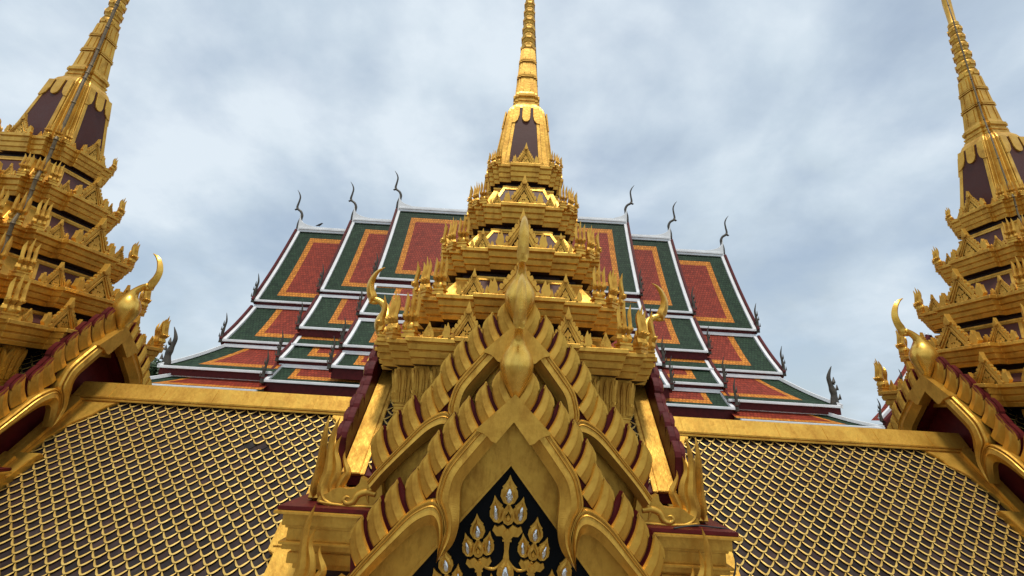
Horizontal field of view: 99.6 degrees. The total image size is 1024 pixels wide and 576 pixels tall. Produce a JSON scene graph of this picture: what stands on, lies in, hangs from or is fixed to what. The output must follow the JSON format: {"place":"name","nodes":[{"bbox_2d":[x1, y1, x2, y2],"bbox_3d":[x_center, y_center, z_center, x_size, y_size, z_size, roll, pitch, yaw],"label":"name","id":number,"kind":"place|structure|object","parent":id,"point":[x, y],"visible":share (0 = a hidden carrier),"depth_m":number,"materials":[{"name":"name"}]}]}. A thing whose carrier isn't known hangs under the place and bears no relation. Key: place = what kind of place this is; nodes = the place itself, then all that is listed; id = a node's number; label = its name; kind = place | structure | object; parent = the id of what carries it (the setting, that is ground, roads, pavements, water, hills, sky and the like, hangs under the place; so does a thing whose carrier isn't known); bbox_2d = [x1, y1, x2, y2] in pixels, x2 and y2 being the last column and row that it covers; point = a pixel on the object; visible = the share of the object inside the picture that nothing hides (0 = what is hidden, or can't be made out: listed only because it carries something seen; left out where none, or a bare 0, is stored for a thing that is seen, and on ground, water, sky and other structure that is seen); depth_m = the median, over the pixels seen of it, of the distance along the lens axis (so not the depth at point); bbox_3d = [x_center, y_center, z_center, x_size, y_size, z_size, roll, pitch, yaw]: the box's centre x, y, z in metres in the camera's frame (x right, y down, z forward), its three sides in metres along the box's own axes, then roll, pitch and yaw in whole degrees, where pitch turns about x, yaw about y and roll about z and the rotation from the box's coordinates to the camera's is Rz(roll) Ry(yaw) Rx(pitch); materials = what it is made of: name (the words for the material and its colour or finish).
{"place":"outdoors","nodes":[
{"label":"outdoors","id":0,"kind":"place"},
{"bbox_2d":[0,0,170,482],"bbox_3d":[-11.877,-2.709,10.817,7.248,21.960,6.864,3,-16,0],"label":"spire tower","id":1,"kind":"structure","parent":0,"point":[70,317],"depth_m":10.01,"materials":[{"name":"gold metal"}]},
{"bbox_2d":[149,358,161,375],"bbox_3d":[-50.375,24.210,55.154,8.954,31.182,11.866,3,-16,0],"label":"tree","id":2,"kind":"object","parent":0,"point":[153,369],"visible":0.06,"depth_m":57.65,"materials":[{"name":"green plant"}]},
{"bbox_2d":[0,381,356,575],"bbox_3d":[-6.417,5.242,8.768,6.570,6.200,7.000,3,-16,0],"label":"gallery roof","id":3,"kind":"structure","parent":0,"point":[111,479],"depth_m":7.93,"materials":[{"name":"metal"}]},
{"bbox_2d":[273,0,742,575],"bbox_3d":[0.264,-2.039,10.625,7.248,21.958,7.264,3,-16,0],"label":"spire tower","id":4,"kind":"structure","parent":0,"point":[507,412],"depth_m":6.62,"materials":[{"name":"gold metal"}]},
{"bbox_2d":[0,0,1023,424],"label":"sky","id":5,"kind":"structure","parent":0,"point":[827,134],"materials":[{"name":"grey"}]},
{"bbox_2d":[150,171,884,428],"bbox_3d":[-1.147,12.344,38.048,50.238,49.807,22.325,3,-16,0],"label":"temple hall","id":6,"kind":"structure","parent":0,"point":[304,324],"depth_m":35.73,"materials":[{"name":"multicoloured tile"}]},
{"bbox_2d":[662,416,1023,575],"bbox_3d":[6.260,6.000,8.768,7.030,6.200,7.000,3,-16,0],"label":"gallery roof","id":7,"kind":"structure","parent":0,"point":[787,499],"depth_m":8.30,"materials":[{"name":"metal"}]},
{"bbox_2d":[872,333,932,428],"bbox_3d":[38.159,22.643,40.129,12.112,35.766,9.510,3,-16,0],"label":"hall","id":8,"kind":"structure","parent":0,"point":[883,414],"depth_m":39.27,"materials":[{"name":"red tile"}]},
{"bbox_2d":[873,0,1023,502],"bbox_3d":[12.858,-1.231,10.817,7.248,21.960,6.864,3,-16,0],"label":"spire tower","id":9,"kind":"structure","parent":0,"point":[964,378],"depth_m":10.31,"materials":[{"name":"gold metal"}]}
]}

